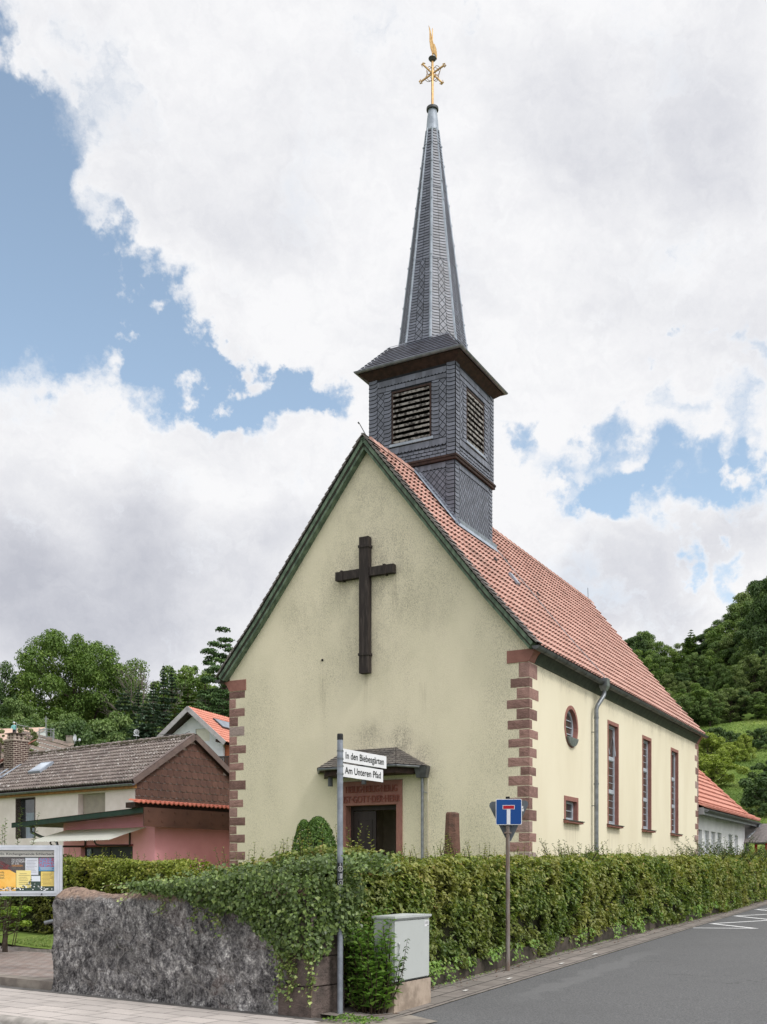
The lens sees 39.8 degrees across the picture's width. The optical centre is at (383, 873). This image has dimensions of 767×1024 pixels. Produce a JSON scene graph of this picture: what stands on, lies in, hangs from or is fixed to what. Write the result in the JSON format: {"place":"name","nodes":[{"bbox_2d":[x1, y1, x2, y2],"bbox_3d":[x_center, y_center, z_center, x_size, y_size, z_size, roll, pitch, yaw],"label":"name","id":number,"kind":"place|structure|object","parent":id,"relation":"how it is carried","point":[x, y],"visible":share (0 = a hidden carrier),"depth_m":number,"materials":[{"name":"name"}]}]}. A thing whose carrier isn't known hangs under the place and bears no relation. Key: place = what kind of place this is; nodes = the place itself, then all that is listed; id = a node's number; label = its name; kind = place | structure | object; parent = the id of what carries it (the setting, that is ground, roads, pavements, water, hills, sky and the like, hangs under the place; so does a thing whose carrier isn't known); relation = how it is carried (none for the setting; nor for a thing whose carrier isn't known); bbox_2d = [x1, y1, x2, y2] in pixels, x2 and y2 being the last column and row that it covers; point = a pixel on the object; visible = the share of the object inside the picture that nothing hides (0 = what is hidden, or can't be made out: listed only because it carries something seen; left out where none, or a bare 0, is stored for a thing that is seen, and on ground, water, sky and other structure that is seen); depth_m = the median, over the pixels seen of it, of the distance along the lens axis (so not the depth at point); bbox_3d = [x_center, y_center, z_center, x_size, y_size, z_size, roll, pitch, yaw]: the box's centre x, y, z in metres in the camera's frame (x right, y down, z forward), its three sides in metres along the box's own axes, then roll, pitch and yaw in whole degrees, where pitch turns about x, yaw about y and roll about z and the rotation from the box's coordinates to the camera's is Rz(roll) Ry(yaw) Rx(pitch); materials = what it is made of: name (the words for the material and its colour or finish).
{"place":"outdoors","nodes":[
{"label":"outdoors","id":0,"kind":"place"},
{"bbox_2d":[0,928,52,948],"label":"lawn","id":1,"kind":"structure","parent":0,"point":[21,933],"depth_m":22.54,"materials":[{"name":"plant"}]},
{"bbox_2d":[0,854,73,933],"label":"clipped hedge","id":2,"kind":"object","parent":1,"relation":"on","point":[39,914],"visible":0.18,"depth_m":22.80,"materials":[{"name":"green plant"}]},
{"bbox_2d":[48,847,217,930],"bbox_3d":[-4.818,0.501,21.681,4.642,2.124,1.523,0,0,33],"label":"clipped hedge","id":3,"kind":"object","parent":1,"relation":"on","point":[90,873],"visible":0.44,"depth_m":21.48,"materials":[{"name":"green plant"}]},
{"bbox_2d":[0,949,53,978],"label":"path","id":4,"kind":"structure","parent":0,"point":[27,963],"depth_m":17.96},
{"bbox_2d":[0,807,39,948],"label":"fruit tree","id":5,"kind":"object","parent":4,"relation":"on","point":[7,911],"visible":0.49,"depth_m":19.47,"materials":[{"name":"green plant"}]},
{"bbox_2d":[0,845,62,895],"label":"notice board","id":6,"kind":"object","parent":4,"relation":"on","point":[55,852],"visible":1,"depth_m":16.38,"materials":[{"name":"metal"}]},
{"bbox_2d":[0,870,15,890],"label":"poster","id":7,"kind":"object","parent":6,"relation":"attached to","point":[7,878],"visible":1,"depth_m":16.36,"materials":[{"name":"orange paper"}]},
{"bbox_2d":[0,857,25,872],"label":"poster","id":8,"kind":"object","parent":6,"relation":"attached to","point":[13,864],"visible":1,"depth_m":16.37,"materials":[{"name":"grey paper"}]},
{"bbox_2d":[16,870,30,887],"bbox_3d":[-5.570,0.085,16.383,0.220,0.270,0.003,0,0,-7],"label":"notice","id":9,"kind":"object","parent":6,"relation":"attached to","point":[23,877],"visible":1,"depth_m":16.38,"materials":[{"name":"yellow"}]},
{"bbox_2d":[39,858,53,870],"bbox_3d":[-5.226,-0.142,16.430,0.240,0.205,0.004,0,0,-7],"label":"poster","id":10,"kind":"object","parent":6,"relation":"attached to","point":[46,864],"visible":1,"depth_m":16.43,"materials":[{"name":"purple paper"}]},
{"bbox_2d":[0,988,319,1023],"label":"pavement","id":11,"kind":"structure","parent":0,"point":[74,1009],"depth_m":12.54,"materials":[{"name":"concrete"}]},
{"bbox_2d":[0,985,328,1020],"bbox_3d":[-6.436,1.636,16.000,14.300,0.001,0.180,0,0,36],"label":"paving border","id":12,"kind":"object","parent":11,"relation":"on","point":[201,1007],"visible":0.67,"depth_m":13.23,"materials":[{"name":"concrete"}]},
{"bbox_2d":[314,1015,436,1023],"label":"corner paving","id":13,"kind":"structure","parent":0,"point":[408,1019],"depth_m":11.73,"materials":[{"name":"concrete"}]},
{"bbox_2d":[0,682,766,1020],"bbox_3d":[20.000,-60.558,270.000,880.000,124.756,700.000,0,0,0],"label":"ground","id":14,"kind":"structure","parent":0,"point":[748,716],"depth_m":105.13,"materials":[{"name":"soil"}]},
{"bbox_2d":[0,896,32,951],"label":"young tree","id":15,"kind":"object","parent":14,"relation":"on","point":[24,923],"visible":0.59,"depth_m":20.50,"materials":[{"name":"green plant"}]},
{"bbox_2d":[0,660,33,718],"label":"broadleaf tree","id":16,"kind":"object","parent":14,"relation":"on","point":[4,671],"visible":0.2,"depth_m":91.92,"materials":[{"name":"green plant"}]},
{"bbox_2d":[0,697,39,721],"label":"broadleaf tree","id":17,"kind":"object","parent":14,"relation":"on","point":[15,708],"visible":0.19,"depth_m":87.32,"materials":[{"name":"green plant"}]},
{"bbox_2d":[0,974,52,992],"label":"path step","id":18,"kind":"object","parent":14,"relation":"on","point":[27,982],"visible":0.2,"depth_m":15.29,"materials":[{"name":"concrete"}]},
{"bbox_2d":[0,731,73,763],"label":"back house","id":19,"kind":"structure","parent":14,"relation":"on","point":[69,742],"depth_m":62.52,"materials":[{"name":"grey tile"}]},
{"bbox_2d":[37,718,98,746],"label":"bush","id":20,"kind":"object","parent":14,"relation":"on","point":[80,730],"visible":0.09,"depth_m":75.42,"materials":[{"name":"green plant"}]},
{"bbox_2d":[43,711,95,743],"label":"bush","id":21,"kind":"object","parent":14,"relation":"on","point":[72,716],"visible":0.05,"depth_m":77.78,"materials":[{"name":"green plant"}]},
{"bbox_2d":[3,628,150,723],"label":"walnut tree","id":22,"kind":"object","parent":14,"relation":"on","point":[81,665],"visible":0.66,"depth_m":93.35,"materials":[{"name":"green plant"}]},
{"bbox_2d":[87,710,134,744],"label":"bush","id":23,"kind":"object","parent":14,"relation":"on","point":[122,718],"visible":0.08,"depth_m":77.21,"materials":[{"name":"green plant"}]},
{"bbox_2d":[0,732,229,844],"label":"house","id":24,"kind":"structure","parent":14,"relation":"on","point":[105,777],"depth_m":40.77,"materials":[{"name":"tile"}]},
{"bbox_2d":[15,797,34,838],"bbox_3d":[-14.140,-2.205,42.060,1.300,1.610,0.225,0,0,37],"label":"window","id":25,"kind":"structure","parent":24,"relation":"in","point":[28,803],"depth_m":42.32,"materials":[{"name":"black glass"}]},
{"bbox_2d":[11,798,229,870],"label":"garage","id":26,"kind":"structure","parent":14,"relation":"on","point":[150,829],"depth_m":30.85,"materials":[{"name":"pink paint"}]},
{"bbox_2d":[85,846,132,859],"bbox_3d":[-8.113,0.375,31.411,2.401,2.350,0.032,0,0,37],"label":"door","id":27,"kind":"structure","parent":26,"relation":"in","point":[128,850],"depth_m":31.38,"materials":[{"name":"black"}]},
{"bbox_2d":[110,688,140,725],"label":"blue spruce","id":28,"kind":"object","parent":14,"relation":"on","point":[126,708],"visible":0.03,"depth_m":79.79,"materials":[{"name":"green plant"}]},
{"bbox_2d":[99,723,156,741],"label":"bush","id":29,"kind":"object","parent":14,"relation":"on","point":[125,730],"visible":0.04,"depth_m":77.11,"materials":[{"name":"green plant"}]},
{"bbox_2d":[125,698,162,739],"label":"blue spruce","id":30,"kind":"object","parent":14,"relation":"on","point":[146,730],"visible":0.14,"depth_m":75.75,"materials":[{"name":"green plant"}]},
{"bbox_2d":[98,662,198,722],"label":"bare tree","id":31,"kind":"object","parent":14,"relation":"on","point":[141,682],"visible":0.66,"depth_m":92.32,"materials":[{"name":"plant"}]},
{"bbox_2d":[147,681,163,728],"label":"spruce tree","id":32,"kind":"object","parent":14,"relation":"on","point":[156,706],"visible":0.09,"depth_m":87.96,"materials":[{"name":"green plant"}]},
{"bbox_2d":[154,666,172,731],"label":"spruce tree","id":33,"kind":"object","parent":14,"relation":"on","point":[165,706],"visible":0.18,"depth_m":91.87,"materials":[{"name":"green plant"}]},
{"bbox_2d":[166,668,180,721],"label":"spruce tree","id":34,"kind":"object","parent":14,"relation":"on","point":[174,700],"visible":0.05,"depth_m":93.87,"materials":[{"name":"green plant"}]},
{"bbox_2d":[139,665,216,722],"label":"broadleaf tree","id":35,"kind":"object","parent":14,"relation":"on","point":[191,680],"visible":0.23,"depth_m":106.76,"materials":[{"name":"green plant"}]},
{"bbox_2d":[171,685,198,715],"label":"fir tree","id":36,"kind":"object","parent":14,"relation":"on","point":[185,699],"visible":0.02,"depth_m":85.86,"materials":[{"name":"green plant"}]},
{"bbox_2d":[156,706,229,765],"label":"white house","id":37,"kind":"structure","parent":14,"relation":"on","point":[210,730],"depth_m":75.16,"materials":[{"name":"grey paint"}]},
{"bbox_2d":[51,884,344,1020],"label":"stone wall","id":38,"kind":"structure","parent":14,"relation":"on","point":[109,945],"depth_m":13.37,"materials":[{"name":"grey stone"}]},
{"bbox_2d":[101,850,400,1007],"bbox_3d":[-1.791,0.627,13.067,4.317,1.809,1.119,0,0,37],"label":"ivy","id":39,"kind":"object","parent":38,"relation":"attached to","point":[242,902],"visible":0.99,"depth_m":12.20,"materials":[{"name":"green plant"}]},
{"bbox_2d":[189,626,233,714],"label":"cedar tree","id":40,"kind":"object","parent":14,"relation":"on","point":[214,656],"visible":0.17,"depth_m":97.56,"materials":[{"name":"green plant"}]},
{"bbox_2d":[210,684,228,716],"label":"cedar tree","id":41,"kind":"object","parent":14,"relation":"on","point":[221,710],"visible":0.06,"depth_m":91.62,"materials":[{"name":"green plant"}]},
{"bbox_2d":[428,893,765,985],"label":"kerb wall","id":42,"kind":"structure","parent":14,"relation":"on","point":[483,965],"depth_m":18.24,"materials":[{"name":"concrete"}]},
{"bbox_2d":[276,839,766,1006],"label":"clipped hedge","id":43,"kind":"object","parent":42,"relation":"on","point":[460,898],"visible":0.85,"depth_m":18.65,"materials":[{"name":"green plant"}]},
{"bbox_2d":[539,838,607,861],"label":"elder shoots","id":44,"kind":"object","parent":43,"relation":"attached to","point":[560,853],"visible":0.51,"depth_m":21.41,"materials":[{"name":"green plant"}]},
{"bbox_2d":[681,834,766,862],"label":"elder shoots","id":45,"kind":"object","parent":43,"relation":"attached to","point":[742,855],"visible":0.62,"depth_m":33.70,"materials":[{"name":"green plant"}]},
{"bbox_2d":[624,636,651,659],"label":"forest tree","id":46,"kind":"object","parent":14,"relation":"on","point":[633,646],"visible":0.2,"depth_m":147.10,"materials":[{"name":"green plant"}]},
{"bbox_2d":[633,630,655,669],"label":"forest tree","id":47,"kind":"object","parent":14,"relation":"on","point":[649,638],"visible":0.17,"depth_m":154.37,"materials":[{"name":"green plant"}]},
{"bbox_2d":[633,649,664,679],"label":"forest tree","id":48,"kind":"object","parent":14,"relation":"on","point":[646,662],"visible":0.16,"depth_m":136.01,"materials":[{"name":"green plant"}]},
{"bbox_2d":[646,653,673,686],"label":"forest tree","id":49,"kind":"object","parent":14,"relation":"on","point":[662,664],"visible":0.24,"depth_m":138.53,"materials":[{"name":"green plant"}]},
{"bbox_2d":[641,641,685,687],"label":"forest tree","id":50,"kind":"object","parent":14,"relation":"on","point":[661,650],"visible":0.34,"depth_m":145.81,"materials":[{"name":"green plant"}]},
{"bbox_2d":[658,673,680,695],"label":"forest tree","id":51,"kind":"object","parent":14,"relation":"on","point":[665,679],"visible":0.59,"depth_m":131.61,"materials":[{"name":"green plant"}]},
{"bbox_2d":[676,695,699,723],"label":"forest tree","id":52,"kind":"object","parent":14,"relation":"on","point":[687,702],"visible":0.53,"depth_m":103.87,"materials":[{"name":"green plant"}]},
{"bbox_2d":[679,630,699,668],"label":"forest tree","id":53,"kind":"object","parent":14,"relation":"on","point":[691,645],"visible":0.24,"depth_m":149.74,"materials":[{"name":"green plant"}]},
{"bbox_2d":[681,652,710,689],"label":"forest tree","id":54,"kind":"object","parent":14,"relation":"on","point":[693,675],"visible":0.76,"depth_m":135.88,"materials":[{"name":"green plant"}]},
{"bbox_2d":[674,683,718,722],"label":"forest tree","id":55,"kind":"object","parent":14,"relation":"on","point":[698,693],"visible":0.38,"depth_m":106.03,"materials":[{"name":"green plant"}]},
{"bbox_2d":[684,633,713,659],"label":"forest tree","id":56,"kind":"object","parent":14,"relation":"on","point":[700,638],"visible":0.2,"depth_m":149.37,"materials":[{"name":"green plant"}]},
{"bbox_2d":[690,650,726,688],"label":"forest tree","id":57,"kind":"object","parent":14,"relation":"on","point":[710,656],"visible":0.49,"depth_m":136.66,"materials":[{"name":"green plant"}]},
{"bbox_2d":[696,696,724,725],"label":"forest tree","id":58,"kind":"object","parent":14,"relation":"on","point":[707,716],"visible":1,"depth_m":103.27,"materials":[{"name":"green plant"}]},
{"bbox_2d":[698,732,731,770],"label":"bush","id":59,"kind":"object","parent":14,"relation":"on","point":[711,743],"visible":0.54,"depth_m":83.54,"materials":[{"name":"green plant"}]},
{"bbox_2d":[705,663,730,692],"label":"forest tree","id":60,"kind":"object","parent":14,"relation":"on","point":[716,677],"visible":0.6,"depth_m":119.70,"materials":[{"name":"green plant"}]},
{"bbox_2d":[701,619,735,654],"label":"forest tree","id":61,"kind":"object","parent":14,"relation":"on","point":[717,633],"visible":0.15,"depth_m":145.66,"materials":[{"name":"green plant"}]},
{"bbox_2d":[707,636,738,665],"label":"forest tree","id":62,"kind":"object","parent":14,"relation":"on","point":[711,646],"visible":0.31,"depth_m":137.93,"materials":[{"name":"green plant"}]},
{"bbox_2d":[698,754,749,786],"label":"bush","id":63,"kind":"object","parent":14,"relation":"on","point":[710,761],"visible":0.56,"depth_m":78.32,"materials":[{"name":"green plant"}]},
{"bbox_2d":[711,742,746,766],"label":"bush","id":64,"kind":"object","parent":14,"relation":"on","point":[735,753],"visible":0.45,"depth_m":84.30,"materials":[{"name":"green plant"}]},
{"bbox_2d":[712,687,749,722],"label":"forest tree","id":65,"kind":"object","parent":14,"relation":"on","point":[723,694],"visible":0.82,"depth_m":104.65,"materials":[{"name":"green plant"}]},
{"bbox_2d":[711,601,753,640],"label":"forest tree","id":66,"kind":"object","parent":14,"relation":"on","point":[736,615],"visible":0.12,"depth_m":147.42,"materials":[{"name":"green plant"}]},
{"bbox_2d":[699,718,766,852],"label":"meadow grass","id":67,"kind":"structure","parent":14,"relation":"on","point":[734,791],"depth_m":86.33,"materials":[{"name":"green plant"}]},
{"bbox_2d":[728,619,750,663],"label":"forest tree","id":68,"kind":"object","parent":14,"relation":"on","point":[740,633],"visible":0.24,"depth_m":134.18,"materials":[{"name":"green plant"}]},
{"bbox_2d":[725,689,753,720],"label":"forest tree","id":69,"kind":"object","parent":14,"relation":"on","point":[741,712],"visible":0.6,"depth_m":104.76,"materials":[{"name":"green plant"}]},
{"bbox_2d":[732,734,756,761],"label":"bush","id":70,"kind":"object","parent":14,"relation":"on","point":[742,740],"visible":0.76,"depth_m":86.74,"materials":[{"name":"green plant"}]},
{"bbox_2d":[728,637,764,668],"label":"forest tree","id":71,"kind":"object","parent":14,"relation":"on","point":[746,649],"visible":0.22,"depth_m":121.61,"materials":[{"name":"green plant"}]},
{"bbox_2d":[730,654,766,702],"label":"forest tree","id":72,"kind":"object","parent":14,"relation":"on","point":[737,671],"visible":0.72,"depth_m":110.17,"materials":[{"name":"green plant"}]},
{"bbox_2d":[738,771,766,807],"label":"bush","id":73,"kind":"object","parent":14,"relation":"on","point":[749,798],"visible":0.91,"depth_m":71.81,"materials":[{"name":"green plant"}]},
{"bbox_2d":[744,576,766,670],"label":"forest tree","id":74,"kind":"object","parent":14,"relation":"on","point":[756,618],"visible":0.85,"depth_m":117.66,"materials":[{"name":"green plant"}]},
{"bbox_2d":[744,824,766,854],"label":"house","id":75,"kind":"structure","parent":14,"relation":"on","point":[761,831],"depth_m":49.38,"materials":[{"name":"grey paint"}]},
{"bbox_2d":[745,728,766,749],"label":"bush","id":76,"kind":"object","parent":14,"relation":"on","point":[761,742],"visible":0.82,"depth_m":90.22,"materials":[{"name":"green plant"}]},
{"bbox_2d":[746,691,766,719],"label":"forest tree","id":77,"kind":"object","parent":14,"relation":"on","point":[754,695],"visible":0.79,"depth_m":103.36,"materials":[{"name":"green plant"}]},
{"bbox_2d":[747,760,766,787],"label":"bush","id":78,"kind":"object","parent":14,"relation":"on","point":[759,766],"visible":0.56,"depth_m":78.28,"materials":[{"name":"green plant"}]},
{"bbox_2d":[0,0,766,706],"label":"sky","id":79,"kind":"structure","parent":0,"point":[207,207],"materials":[{"name":"white"}]},
{"bbox_2d":[412,905,766,1023],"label":"road","id":80,"kind":"structure","parent":0,"point":[707,973],"depth_m":14.37,"materials":[{"name":"grey asphalt"}]},
{"bbox_2d":[323,900,766,1020],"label":"gutter strip","id":81,"kind":"object","parent":80,"relation":"on","point":[447,993],"visible":0.47,"depth_m":16.82,"materials":[{"name":"grey concrete"}]},
{"bbox_2d":[337,733,385,1017],"bbox_3d":[-0.260,0.029,12.627,0.083,3.282,1.062,0,0,29],"label":"street sign","id":82,"kind":"object","parent":81,"relation":"on","point":[359,758],"visible":0.98,"depth_m":12.18,"materials":[{"name":"grey metal"}]},
{"bbox_2d":[343,965,386,1012],"bbox_3d":[-0.206,1.349,12.421,0.539,0.558,0.585,0,0,0],"label":"weed bush","id":83,"kind":"object","parent":81,"relation":"on","point":[356,1004],"visible":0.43,"depth_m":12.29,"materials":[{"name":"green plant"}]},
{"bbox_2d":[343,905,390,1007],"bbox_3d":[-0.183,1.011,12.661,0.826,1.261,0.897,0,0,45],"label":"weed bush","id":84,"kind":"object","parent":81,"relation":"on","point":[365,940],"visible":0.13,"depth_m":12.52,"materials":[{"name":"green plant"}]},
{"bbox_2d":[346,918,405,1013],"bbox_3d":[-0.085,1.076,12.364,0.735,1.142,0.753,0,0,0],"label":"weed bush","id":85,"kind":"object","parent":81,"relation":"on","point":[377,999],"visible":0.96,"depth_m":12.20,"materials":[{"name":"green plant"}]},
{"bbox_2d":[372,913,431,1014],"bbox_3d":[0.234,1.095,12.812,0.323,1.230,0.970,0,0,29],"label":"cable cabinet","id":86,"kind":"object","parent":81,"relation":"on","point":[415,988],"visible":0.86,"depth_m":12.68,"materials":[{"name":"grey plastic"}]},
{"bbox_2d":[489,797,527,970],"bbox_3d":[1.941,0.196,16.405,0.604,2.780,0.117,0,0,6],"label":"traffic sign","id":87,"kind":"object","parent":81,"relation":"on","point":[508,813],"visible":0.96,"depth_m":16.38,"materials":[{"name":"blue"}]},
{"bbox_2d":[322,897,736,1023],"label":"ground ivy","id":88,"kind":"object","parent":81,"relation":"on","point":[363,1020],"visible":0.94,"depth_m":16.20,"materials":[{"name":"green plant"}]},
{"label":"churchyard","id":89,"kind":"structure","parent":0,"visible":0},
{"bbox_2d":[198,824,400,986],"bbox_3d":[-1.400,0.464,13.844,3.144,2.171,1.418,0,0,36],"label":"clipped hedge","id":90,"kind":"object","parent":89,"relation":"on","point":[322,850],"visible":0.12,"depth_m":13.18,"materials":[{"name":"green plant"}]},
{"bbox_2d":[291,819,309,850],"bbox_3d":[-1.490,-0.051,19.907,0.738,1.962,0.740,0,0,0],"label":"dwarf spruce","id":91,"kind":"object","parent":89,"relation":"on","point":[302,824],"visible":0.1,"depth_m":19.80,"materials":[{"name":"plant"}]},
{"bbox_2d":[298,816,336,851],"bbox_3d":[-1.181,-0.062,19.216,1.143,1.984,1.115,0,0,0],"label":"dwarf spruce","id":92,"kind":"object","parent":89,"relation":"on","point":[315,823],"visible":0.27,"depth_m":19.05,"materials":[{"name":"green plant"}]},
{"bbox_2d":[444,812,460,855],"bbox_3d":[1.386,-0.151,21.297,0.441,2.176,0.447,0,0,0],"label":"stone stump","id":93,"kind":"object","parent":89,"relation":"on","point":[452,827],"visible":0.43,"depth_m":21.17,"materials":[{"name":"stone"}]},
{"bbox_2d":[215,27,708,866],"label":"church","id":94,"kind":"structure","parent":89,"relation":"on","point":[503,665],"depth_m":26.84,"materials":[{"name":"beige paint"}]},
{"bbox_2d":[335,536,395,673],"bbox_3d":[-0.456,-6.565,25.921,1.630,3.330,0.205,0,0,29],"label":"wooden cross","id":95,"kind":"object","parent":94,"relation":"attached to","point":[365,572],"visible":1,"depth_m":25.84,"materials":[{"name":"brown wood"}]},
{"bbox_2d":[351,805,395,855],"bbox_3d":[-0.177,-0.425,26.187,1.415,2.510,0.080,0,0,29],"label":"door","id":96,"kind":"structure","parent":94,"relation":"in","point":[365,817],"depth_m":26.31,"materials":[{"name":"wood"}]},
{"bbox_2d":[564,705,578,747],"bbox_3d":[4.612,-3.690,26.655,0.370,1.060,1.060,0,0,29],"label":"round window","id":97,"kind":"structure","parent":94,"relation":"in","point":[570,720],"depth_m":26.80,"materials":[{"name":"red stone"}]},
{"bbox_2d":[563,795,584,824],"bbox_3d":[4.645,-1.590,26.665,0.480,0.680,1.250,0,0,29],"label":"window","id":98,"kind":"structure","parent":94,"relation":"in","point":[571,804],"depth_m":26.83,"materials":[{"name":"red stone"}]},
{"bbox_2d":[607,720,624,828],"bbox_3d":[6.393,-2.777,29.875,0.480,2.985,1.240,0,0,29],"label":"window","id":99,"kind":"structure","parent":94,"relation":"in","point":[612,727],"depth_m":30.17,"materials":[{"name":"red stone"}]},
{"bbox_2d":[642,735,655,832],"bbox_3d":[8.142,-2.777,33.090,0.480,2.985,1.240,0,0,29],"label":"window","id":100,"kind":"structure","parent":94,"relation":"in","point":[646,741],"depth_m":33.41,"materials":[{"name":"red stone"}]},
{"bbox_2d":[670,747,682,836],"bbox_3d":[9.892,-2.777,36.305,0.480,2.985,1.240,0,0,29],"label":"window","id":101,"kind":"structure","parent":94,"relation":"in","point":[674,753],"depth_m":36.65,"materials":[{"name":"red stone"}]},
{"bbox_2d":[698,768,761,855],"bbox_3d":[11.349,-2.569,46.769,8.374,7.838,12.275,0,0,29],"label":"annex","id":102,"kind":"object","parent":89,"relation":"on","point":[724,815],"visible":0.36,"depth_m":45.44,"materials":[{"name":"paint"}]},
{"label":"street","id":103,"kind":"structure","parent":0,"visible":0},
{"bbox_2d":[0,1014,72,1023],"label":"kerb","id":104,"kind":"structure","parent":103,"relation":"on","point":[7,1019],"depth_m":12.01,"materials":[{"name":"concrete"}]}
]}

